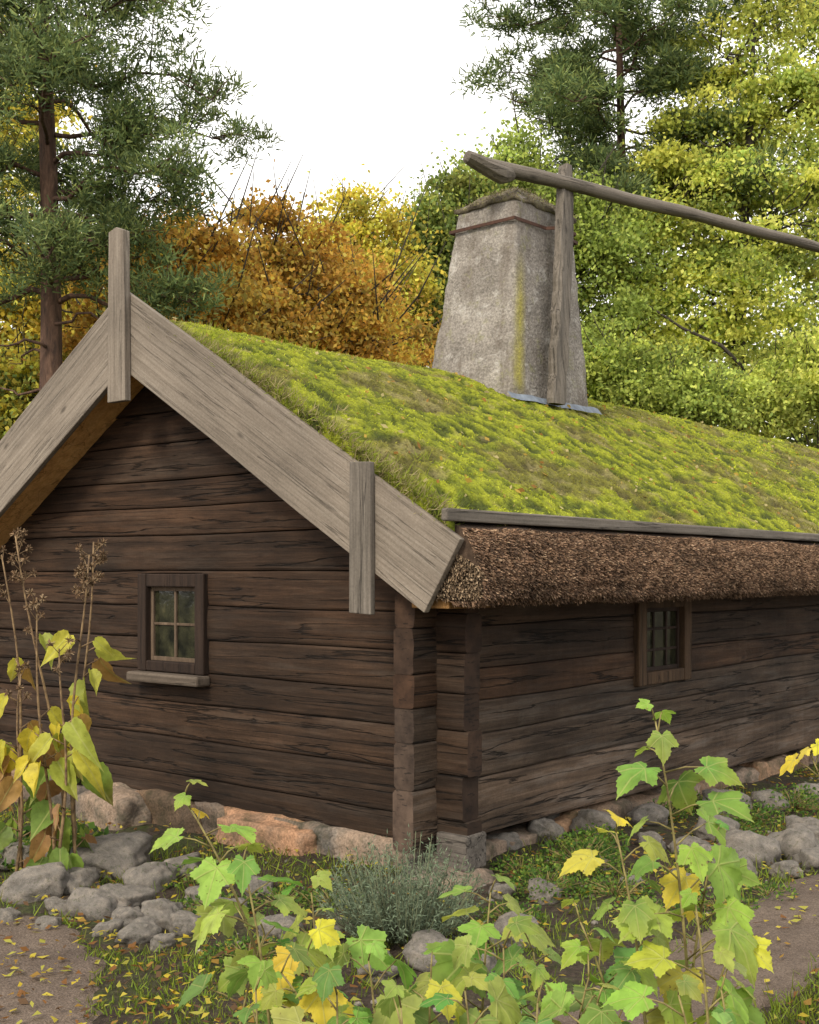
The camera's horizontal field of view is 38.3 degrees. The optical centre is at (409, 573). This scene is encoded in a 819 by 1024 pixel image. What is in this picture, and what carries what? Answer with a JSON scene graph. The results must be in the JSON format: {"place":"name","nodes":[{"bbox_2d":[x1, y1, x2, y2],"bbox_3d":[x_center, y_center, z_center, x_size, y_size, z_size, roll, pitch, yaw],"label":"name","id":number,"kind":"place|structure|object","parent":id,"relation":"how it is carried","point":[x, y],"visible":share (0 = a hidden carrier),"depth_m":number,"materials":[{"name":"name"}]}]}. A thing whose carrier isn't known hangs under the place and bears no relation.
{"place":"outdoors","nodes":[
{"label":"outdoors","id":0,"kind":"place"},
{"bbox_2d":[0,916,106,1023],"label":"path","id":1,"kind":"structure","parent":0,"point":[64,996],"depth_m":6.14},
{"bbox_2d":[0,762,818,1023],"bbox_3d":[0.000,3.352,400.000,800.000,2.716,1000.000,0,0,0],"label":"ground","id":2,"kind":"structure","parent":0,"point":[573,976],"depth_m":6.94,"materials":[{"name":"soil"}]},
{"bbox_2d":[0,842,29,870],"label":"stone","id":3,"kind":"object","parent":2,"relation":"on","point":[9,853],"visible":0.32,"depth_m":8.52,"materials":[{"name":"stone"}]},
{"bbox_2d":[0,660,44,871],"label":"tall herb","id":4,"kind":"object","parent":2,"relation":"on","point":[11,792],"visible":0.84,"depth_m":8.17,"materials":[{"name":"brown plant"}]},
{"bbox_2d":[0,546,45,868],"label":"tall herb","id":5,"kind":"object","parent":2,"relation":"on","point":[12,822],"visible":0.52,"depth_m":8.40,"materials":[{"name":"plant"}]},
{"bbox_2d":[0,862,69,903],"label":"stone","id":6,"kind":"object","parent":2,"relation":"on","point":[27,883],"visible":0.81,"depth_m":7.70,"materials":[{"name":"stone"}]},
{"bbox_2d":[0,298,70,439],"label":"hazel shrub","id":7,"kind":"object","parent":2,"relation":"on","point":[20,378],"visible":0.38,"depth_m":17.45,"materials":[{"name":"yellow plant"}]},
{"bbox_2d":[6,526,73,858],"bbox_3d":[-2.612,0.899,8.307,0.452,2.472,0.581,0,0,-13],"label":"tall herb","id":8,"kind":"object","parent":2,"relation":"on","point":[40,816],"visible":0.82,"depth_m":8.25,"materials":[{"name":"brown plant"}]},
{"bbox_2d":[13,588,77,866],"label":"tall herb","id":9,"kind":"object","parent":2,"relation":"on","point":[47,789],"visible":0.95,"depth_m":8.09,"materials":[{"name":"yellow plant"}]},
{"bbox_2d":[34,915,61,929],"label":"stone","id":10,"kind":"object","parent":2,"relation":"on","point":[43,922],"visible":0.7,"depth_m":7.01,"materials":[{"name":"stone"}]},
{"bbox_2d":[0,15,98,240],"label":"birch tree","id":11,"kind":"object","parent":2,"relation":"on","point":[23,130],"visible":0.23,"depth_m":23.75,"materials":[{"name":"yellow plant"}]},
{"bbox_2d":[0,187,107,376],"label":"birch tree","id":12,"kind":"object","parent":2,"relation":"on","point":[28,312],"visible":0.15,"depth_m":20.25,"materials":[{"name":"yellow plant"}]},
{"bbox_2d":[44,896,68,915],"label":"stone","id":13,"kind":"object","parent":2,"relation":"on","point":[55,902],"visible":0.45,"depth_m":7.33,"materials":[{"name":"stone"}]},
{"bbox_2d":[27,635,105,869],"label":"tall herb","id":14,"kind":"object","parent":2,"relation":"on","point":[76,734],"visible":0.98,"depth_m":7.95,"materials":[{"name":"green plant"}]},
{"bbox_2d":[40,544,112,854],"bbox_3d":[-2.306,0.981,8.229,0.465,2.387,0.575,0,0,0],"label":"tall herb","id":15,"kind":"object","parent":2,"relation":"on","point":[100,643],"visible":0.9,"depth_m":8.20,"materials":[{"name":"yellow plant"}]},
{"bbox_2d":[63,866,100,894],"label":"stone","id":16,"kind":"object","parent":2,"relation":"on","point":[87,876],"visible":0.45,"depth_m":7.86,"materials":[{"name":"stone"}]},
{"bbox_2d":[46,538,134,843],"bbox_3d":[-2.365,0.941,8.581,0.573,2.396,0.627,0,0,11],"label":"tall herb","id":17,"kind":"object","parent":2,"relation":"on","point":[102,667],"visible":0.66,"depth_m":8.50,"materials":[{"name":"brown plant"}]},
{"bbox_2d":[66,887,117,920],"bbox_3d":[-1.963,2.068,7.339,0.351,0.210,0.337,13,1,6],"label":"stone","id":18,"kind":"object","parent":2,"relation":"on","point":[91,904],"visible":0.77,"depth_m":7.23,"materials":[{"name":"stone"}]},
{"bbox_2d":[69,822,118,854],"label":"herb","id":19,"kind":"object","parent":2,"relation":"on","point":[81,830],"visible":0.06,"depth_m":8.78,"materials":[{"name":"green plant"}]},
{"bbox_2d":[92,918,123,937],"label":"stone","id":20,"kind":"object","parent":2,"relation":"on","point":[113,924],"visible":0.73,"depth_m":6.85,"materials":[{"name":"stone"}]},
{"bbox_2d":[69,831,152,879],"bbox_3d":[-2.100,2.068,8.432,0.506,0.333,0.570,5,13,22],"label":"stone","id":21,"kind":"object","parent":2,"relation":"on","point":[120,853],"visible":0.68,"depth_m":8.33,"materials":[{"name":"stone"}]},
{"bbox_2d":[99,883,155,907],"bbox_3d":[-1.806,2.071,7.461,0.319,0.210,0.322,11,4,34],"label":"stone","id":22,"kind":"object","parent":2,"relation":"on","point":[132,895],"visible":0.54,"depth_m":7.38,"materials":[{"name":"stone"}]},
{"bbox_2d":[111,906,143,926],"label":"stone","id":23,"kind":"object","parent":2,"relation":"on","point":[127,915],"visible":0.47,"depth_m":7.02,"materials":[{"name":"stone"}]},
{"bbox_2d":[115,916,161,944],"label":"stone","id":24,"kind":"object","parent":2,"relation":"on","point":[142,930],"visible":0.87,"depth_m":6.75,"materials":[{"name":"stone"}]},
{"bbox_2d":[0,0,284,395],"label":"pine tree","id":25,"kind":"object","parent":2,"relation":"on","point":[41,55],"visible":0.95,"depth_m":15.34,"materials":[{"name":"green plant"}]},
{"bbox_2d":[122,862,177,892],"bbox_3d":[-1.727,2.056,7.876,0.396,0.254,0.262,7,-12,-42],"label":"stone","id":26,"kind":"object","parent":2,"relation":"on","point":[149,873],"visible":0.66,"depth_m":7.79,"materials":[{"name":"stone"}]},
{"bbox_2d":[141,898,182,929],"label":"stone","id":27,"kind":"object","parent":2,"relation":"on","point":[159,910],"visible":0.5,"depth_m":7.07,"materials":[{"name":"stone"}]},
{"bbox_2d":[150,932,175,951],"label":"stone","id":28,"kind":"object","parent":2,"relation":"on","point":[168,940],"visible":0.87,"depth_m":6.61,"materials":[{"name":"stone"}]},
{"bbox_2d":[163,852,200,878],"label":"stone","id":29,"kind":"object","parent":2,"relation":"on","point":[179,860],"visible":0.37,"depth_m":8.07,"materials":[{"name":"stone"}]},
{"bbox_2d":[11,148,353,375],"bbox_3d":[-3.008,-2.059,17.812,5.700,8.506,4.898,0,0,0],"label":"maple tree","id":30,"kind":"object","parent":2,"relation":"on","point":[222,245],"visible":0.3,"depth_m":17.38,"materials":[{"name":"orange plant"}]},
{"bbox_2d":[168,910,199,935],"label":"stone","id":31,"kind":"object","parent":2,"relation":"on","point":[183,921],"visible":0.58,"depth_m":6.90,"materials":[{"name":"stone"}]},
{"bbox_2d":[178,891,255,914],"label":"herb","id":32,"kind":"object","parent":2,"relation":"on","point":[193,910],"visible":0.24,"depth_m":7.33,"materials":[{"name":"green plant"}]},
{"bbox_2d":[198,935,276,970],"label":"herb","id":33,"kind":"object","parent":2,"relation":"on","point":[221,947],"visible":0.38,"depth_m":6.43,"materials":[{"name":"green plant"}]},
{"bbox_2d":[149,779,326,1009],"bbox_3d":[-0.629,1.445,4.407,0.674,1.314,0.528,0,0,31],"label":"leafy plant","id":34,"kind":"object","parent":2,"relation":"on","point":[210,876],"visible":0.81,"depth_m":4.38,"materials":[{"name":"green plant"}]},
{"bbox_2d":[174,911,303,1023],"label":"leafy plant","id":35,"kind":"object","parent":2,"relation":"on","point":[197,986],"visible":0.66,"depth_m":4.38,"materials":[{"name":"green plant"}]},
{"bbox_2d":[195,842,307,1023],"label":"leafy plant","id":36,"kind":"object","parent":2,"relation":"on","point":[241,869],"visible":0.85,"depth_m":4.22,"materials":[{"name":"green plant"}]},
{"bbox_2d":[233,959,278,1023],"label":"leafy plant","id":37,"kind":"object","parent":2,"relation":"on","point":[267,976],"visible":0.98,"depth_m":3.90,"materials":[{"name":"green plant"}]},
{"bbox_2d":[244,875,272,897],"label":"stone","id":38,"kind":"object","parent":2,"relation":"on","point":[255,883],"visible":0.4,"depth_m":7.64,"materials":[{"name":"stone"}]},
{"bbox_2d":[258,913,304,941],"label":"stone","id":39,"kind":"object","parent":2,"relation":"on","point":[285,921],"visible":0.48,"depth_m":6.71,"materials":[{"name":"stone"}]},
{"bbox_2d":[243,884,320,914],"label":"herb","id":40,"kind":"object","parent":2,"relation":"on","point":[273,892],"visible":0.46,"depth_m":7.39,"materials":[{"name":"green plant"}]},
{"bbox_2d":[260,941,349,1023],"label":"leafy plant","id":41,"kind":"object","parent":2,"relation":"on","point":[272,995],"visible":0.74,"depth_m":3.90,"materials":[{"name":"green plant"}]},
{"bbox_2d":[251,918,372,1023],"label":"leafy plant","id":42,"kind":"object","parent":2,"relation":"on","point":[325,932],"visible":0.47,"depth_m":4.01,"materials":[{"name":"yellow plant"}]},
{"bbox_2d":[191,153,445,367],"bbox_3d":[-1.550,-2.522,19.645,6.150,9.322,5.438,0,0,-33],"label":"maple tree","id":43,"kind":"object","parent":2,"relation":"on","point":[367,318],"visible":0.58,"depth_m":18.86,"materials":[{"name":"orange plant"}]},
{"bbox_2d":[270,962,369,1023],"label":"leafy plant","id":44,"kind":"object","parent":2,"relation":"on","point":[325,980],"visible":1,"depth_m":3.74,"materials":[{"name":"green plant"}]},
{"bbox_2d":[251,870,391,1023],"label":"leafy plant","id":45,"kind":"object","parent":2,"relation":"on","point":[357,947],"visible":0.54,"depth_m":4.39,"materials":[{"name":"green plant"}]},
{"bbox_2d":[298,881,361,909],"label":"herb","id":46,"kind":"object","parent":2,"relation":"on","point":[319,894],"visible":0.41,"depth_m":7.38,"materials":[{"name":"green plant"}]},
{"bbox_2d":[285,161,448,367],"bbox_3d":[-0.737,-3.536,25.844,5.924,11.323,5.438,0,0,-25],"label":"lime tree","id":47,"kind":"object","parent":2,"relation":"on","point":[356,205],"visible":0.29,"depth_m":25.44,"materials":[{"name":"yellow plant"}]},
{"bbox_2d":[356,949,398,982],"bbox_3d":[-0.163,2.052,6.112,0.232,0.150,0.261,-8,-4,-7],"label":"stone","id":48,"kind":"object","parent":2,"relation":"on","point":[375,974],"visible":0.29,"depth_m":6.02,"materials":[{"name":"stone"}]},
{"bbox_2d":[325,940,439,1023],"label":"leafy plant","id":49,"kind":"object","parent":2,"relation":"on","point":[412,1011],"visible":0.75,"depth_m":4.18,"materials":[{"name":"green plant"}]},
{"bbox_2d":[372,979,411,1023],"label":"leafy plant","id":50,"kind":"object","parent":2,"relation":"on","point":[390,1002],"visible":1,"depth_m":3.62,"materials":[{"name":"green plant"}]},
{"bbox_2d":[314,824,492,948],"bbox_3d":[-0.033,1.738,6.597,1.009,0.660,0.788,0,0,0],"label":"lavender shrub","id":51,"kind":"object","parent":2,"relation":"on","point":[374,910],"visible":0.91,"depth_m":6.53,"materials":[{"name":"green plant"}]},
{"bbox_2d":[0,163,818,900],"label":"cottage","id":52,"kind":"structure","parent":2,"relation":"on","point":[492,571],"depth_m":9.41,"materials":[{"name":"brown wood"}]},
{"bbox_2d":[126,573,212,686],"bbox_3d":[-1.955,0.448,9.603,0.900,0.895,0.200,0,0,40],"label":"window","id":53,"kind":"structure","parent":52,"relation":"in","point":[173,608],"depth_m":9.63,"materials":[{"name":"brown wood"}]},
{"bbox_2d":[463,150,818,252],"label":"sweep pole","id":54,"kind":"object","parent":52,"relation":"on","point":[499,171],"visible":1,"depth_m":13.15,"materials":[{"name":"grey wood"}]},
{"bbox_2d":[631,599,691,686],"bbox_3d":[2.215,0.560,10.356,0.105,0.800,0.980,0,0,40],"label":"window","id":55,"kind":"structure","parent":52,"relation":"in","point":[662,636],"depth_m":10.38,"materials":[{"name":"brown wood"}]},
{"bbox_2d":[0,768,818,1023],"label":"fallen leaves","id":56,"kind":"object","parent":2,"relation":"on","point":[167,976],"visible":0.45,"depth_m":6.45,"materials":[{"name":"yellow plant"}]},
{"bbox_2d":[402,929,448,971],"bbox_3d":[0.120,2.022,6.277,0.332,0.203,0.371,9,2,32],"label":"stone","id":57,"kind":"object","parent":2,"relation":"on","point":[415,948],"visible":0.6,"depth_m":6.20,"materials":[{"name":"stone"}]},
{"bbox_2d":[408,945,465,1023],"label":"leafy plant","id":58,"kind":"object","parent":2,"relation":"on","point":[456,1009],"visible":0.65,"depth_m":4.00,"materials":[{"name":"yellow plant"}]},
{"bbox_2d":[419,971,521,1023],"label":"leafy plant","id":59,"kind":"object","parent":2,"relation":"on","point":[503,1007],"visible":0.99,"depth_m":3.80,"materials":[{"name":"green plant"}]},
{"bbox_2d":[408,874,556,1019],"bbox_3d":[0.300,1.629,4.556,0.659,0.921,0.488,0,0,-26],"label":"leafy plant","id":60,"kind":"object","parent":2,"relation":"on","point":[442,969],"visible":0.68,"depth_m":4.48,"materials":[{"name":"green plant"}]},
{"bbox_2d":[377,140,613,367],"bbox_3d":[1.003,-4.129,27.599,6.634,12.434,5.398,0,0,37],"label":"oak tree","id":61,"kind":"object","parent":2,"relation":"on","point":[464,188],"visible":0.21,"depth_m":27.33,"materials":[{"name":"green plant"}]},
{"bbox_2d":[450,915,541,1023],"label":"leafy plant","id":62,"kind":"object","parent":2,"relation":"on","point":[463,952],"visible":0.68,"depth_m":4.18,"materials":[{"name":"green plant"}]},
{"bbox_2d":[488,883,516,899],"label":"stone","id":63,"kind":"object","parent":2,"relation":"on","point":[506,888],"visible":0.74,"depth_m":7.46,"materials":[{"name":"stone"}]},
{"bbox_2d":[486,832,522,850],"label":"stone","id":64,"kind":"object","parent":2,"relation":"on","point":[508,837],"visible":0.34,"depth_m":8.60,"materials":[{"name":"stone"}]},
{"bbox_2d":[474,898,547,926],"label":"herb","id":65,"kind":"object","parent":2,"relation":"on","point":[495,912],"visible":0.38,"depth_m":6.96,"materials":[{"name":"green plant"}]},
{"bbox_2d":[488,911,548,947],"bbox_3d":[0.594,2.012,6.570,0.326,0.199,0.302,3,5,-7],"label":"stone","id":66,"kind":"object","parent":2,"relation":"on","point":[500,923],"visible":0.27,"depth_m":6.53,"materials":[{"name":"stone"}]},
{"bbox_2d":[489,850,551,878],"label":"herb","id":67,"kind":"object","parent":2,"relation":"on","point":[514,862],"visible":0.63,"depth_m":8.02,"materials":[{"name":"green plant"}]},
{"bbox_2d":[527,877,562,904],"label":"stone","id":68,"kind":"object","parent":2,"relation":"on","point":[540,895],"visible":0.76,"depth_m":7.43,"materials":[{"name":"stone"}]},
{"bbox_2d":[526,817,564,843],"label":"stone","id":69,"kind":"object","parent":2,"relation":"on","point":[540,827],"visible":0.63,"depth_m":8.80,"materials":[{"name":"stone"}]},
{"bbox_2d":[491,917,602,1023],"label":"leafy plant","id":70,"kind":"object","parent":2,"relation":"on","point":[512,952],"visible":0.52,"depth_m":4.31,"materials":[{"name":"green plant"}]},
{"bbox_2d":[510,863,587,904],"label":"herb","id":71,"kind":"object","parent":2,"relation":"on","point":[559,883],"visible":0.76,"depth_m":7.55,"materials":[{"name":"green plant"}]},
{"bbox_2d":[492,951,630,1023],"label":"leafy plant","id":72,"kind":"object","parent":2,"relation":"on","point":[586,957],"visible":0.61,"depth_m":3.98,"materials":[{"name":"green plant"}]},
{"bbox_2d":[391,76,733,349],"bbox_3d":[3.331,-5.104,30.028,9.085,14.397,6.120,0,0,0],"label":"oak tree","id":73,"kind":"object","parent":2,"relation":"on","point":[599,225],"visible":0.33,"depth_m":29.30,"materials":[{"name":"green plant"}]},
{"bbox_2d":[535,983,621,1023],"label":"leafy plant","id":74,"kind":"object","parent":2,"relation":"on","point":[596,1014],"visible":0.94,"depth_m":3.69,"materials":[{"name":"green plant"}]},
{"bbox_2d":[534,828,624,879],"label":"herb","id":75,"kind":"object","parent":2,"relation":"on","point":[561,854],"visible":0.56,"depth_m":8.21,"materials":[{"name":"green plant"}]},
{"bbox_2d":[569,809,615,837],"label":"stone","id":76,"kind":"object","parent":2,"relation":"on","point":[583,817],"visible":0.66,"depth_m":9.05,"materials":[{"name":"stone"}]},
{"bbox_2d":[563,822,631,854],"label":"herb","id":77,"kind":"object","parent":2,"relation":"on","point":[590,832],"visible":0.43,"depth_m":8.72,"materials":[{"name":"green plant"}]},
{"bbox_2d":[560,898,657,1017],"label":"leafy plant","id":78,"kind":"object","parent":2,"relation":"on","point":[603,948],"visible":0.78,"depth_m":4.14,"materials":[{"name":"green plant"}]},
{"bbox_2d":[576,872,656,903],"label":"herb","id":79,"kind":"object","parent":2,"relation":"on","point":[603,890],"visible":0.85,"depth_m":7.56,"materials":[{"name":"green plant"}]},
{"bbox_2d":[558,809,693,1023],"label":"leafy plant","id":80,"kind":"object","parent":2,"relation":"on","point":[637,915],"visible":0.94,"depth_m":4.07,"materials":[{"name":"green plant"}]},
{"bbox_2d":[450,0,818,395],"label":"pine tree","id":81,"kind":"object","parent":2,"relation":"on","point":[563,82],"visible":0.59,"depth_m":31.59,"materials":[{"name":"green plant"}]},
{"bbox_2d":[626,802,668,825],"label":"stone","id":82,"kind":"object","parent":2,"relation":"on","point":[654,812],"visible":0.73,"depth_m":9.57,"materials":[{"name":"stone"}]},
{"bbox_2d":[600,974,733,1023],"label":"leafy plant","id":83,"kind":"object","parent":2,"relation":"on","point":[631,999],"visible":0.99,"depth_m":3.60,"materials":[{"name":"green plant"}]},
{"bbox_2d":[600,698,758,1012],"bbox_3d":[0.951,1.269,4.240,0.549,1.626,0.550,0,0,0],"label":"leafy plant","id":84,"kind":"object","parent":2,"relation":"on","point":[723,873],"visible":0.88,"depth_m":4.21,"materials":[{"name":"green plant"}]},
{"bbox_2d":[579,304,793,433],"bbox_3d":[5.041,-2.369,28.126,7.772,8.930,5.839,0,0,0],"label":"hazel shrub","id":85,"kind":"object","parent":2,"relation":"on","point":[705,396],"visible":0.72,"depth_m":27.32,"materials":[{"name":"green plant"}]},
{"bbox_2d":[624,888,748,1023],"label":"leafy plant","id":86,"kind":"object","parent":2,"relation":"on","point":[651,955],"visible":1,"depth_m":3.96,"materials":[{"name":"green plant"}]},
{"bbox_2d":[611,820,764,1023],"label":"leafy plant","id":87,"kind":"object","parent":2,"relation":"on","point":[741,914],"visible":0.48,"depth_m":4.25,"materials":[{"name":"green plant"}]},
{"bbox_2d":[579,0,818,431],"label":"maple tree","id":88,"kind":"object","parent":2,"relation":"on","point":[743,269],"visible":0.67,"depth_m":30.72,"materials":[{"name":"green plant"}]},
{"bbox_2d":[587,326,816,447],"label":"woodland","id":89,"kind":"object","parent":2,"relation":"on","point":[801,439],"depth_m":43.15,"materials":[{"name":"green plant"}]},
{"bbox_2d":[641,920,773,1023],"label":"leafy plant","id":90,"kind":"object","parent":2,"relation":"on","point":[761,954],"visible":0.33,"depth_m":4.14,"materials":[{"name":"yellow plant"}]},
{"bbox_2d":[692,815,739,840],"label":"stone","id":91,"kind":"object","parent":2,"relation":"on","point":[701,833],"visible":0.43,"depth_m":9.28,"materials":[{"name":"stone"}]},
{"bbox_2d":[688,959,746,1023],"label":"leafy plant","id":92,"kind":"object","parent":2,"relation":"on","point":[741,968],"visible":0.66,"depth_m":3.90,"materials":[{"name":"green plant"}]},
{"bbox_2d":[717,829,781,868],"bbox_3d":[2.452,2.031,8.514,0.456,0.354,0.347,11,13,20],"label":"stone","id":93,"kind":"object","parent":2,"relation":"on","point":[752,846],"visible":0.6,"depth_m":8.40,"materials":[{"name":"stone"}]},
{"bbox_2d":[718,798,783,828],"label":"herb","id":94,"kind":"object","parent":2,"relation":"on","point":[764,813],"visible":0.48,"depth_m":9.88,"materials":[{"name":"green plant"}]},
{"bbox_2d":[707,312,818,448],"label":"maple tree","id":95,"kind":"object","parent":2,"relation":"on","point":[796,375],"visible":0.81,"depth_m":29.34,"materials":[{"name":"green plant"}]},
{"bbox_2d":[750,789,789,812],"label":"stone","id":96,"kind":"object","parent":2,"relation":"on","point":[763,795],"visible":0.55,"depth_m":10.43,"materials":[{"name":"stone"}]},
{"bbox_2d":[729,0,818,438],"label":"maple tree","id":97,"kind":"object","parent":2,"relation":"on","point":[807,141],"visible":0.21,"depth_m":35.02,"materials":[{"name":"green plant"}]},
{"bbox_2d":[768,860,803,878],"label":"stone","id":98,"kind":"object","parent":2,"relation":"on","point":[787,865],"visible":0.84,"depth_m":8.07,"materials":[{"name":"stone"}]},
{"bbox_2d":[758,782,818,816],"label":"herb","id":99,"kind":"object","parent":2,"relation":"on","point":[797,806],"visible":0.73,"depth_m":10.43,"materials":[{"name":"green plant"}]},
{"bbox_2d":[768,828,818,859],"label":"stone","id":100,"kind":"object","parent":2,"relation":"on","point":[793,841],"visible":0.48,"depth_m":8.59,"materials":[{"name":"stone"}]},
{"bbox_2d":[780,738,818,776],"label":"leafy plant","id":101,"kind":"object","parent":2,"relation":"on","point":[791,761],"visible":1,"depth_m":5.61,"materials":[{"name":"yellow plant"}]},
{"bbox_2d":[792,846,818,871],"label":"stone","id":102,"kind":"object","parent":2,"relation":"on","point":[806,856],"visible":0.79,"depth_m":8.27,"materials":[{"name":"stone"}]},
{"bbox_2d":[0,0,818,445],"label":"sky","id":103,"kind":"structure","parent":0,"point":[345,84],"materials":[{"name":"white"}]},
{"bbox_2d":[532,874,818,1023],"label":"path","id":104,"kind":"structure","parent":0,"point":[801,936],"depth_m":6.39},
{"bbox_2d":[741,879,799,900],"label":"herb","id":105,"kind":"object","parent":104,"relation":"on","point":[763,885],"visible":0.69,"depth_m":7.55,"materials":[{"name":"green plant"}]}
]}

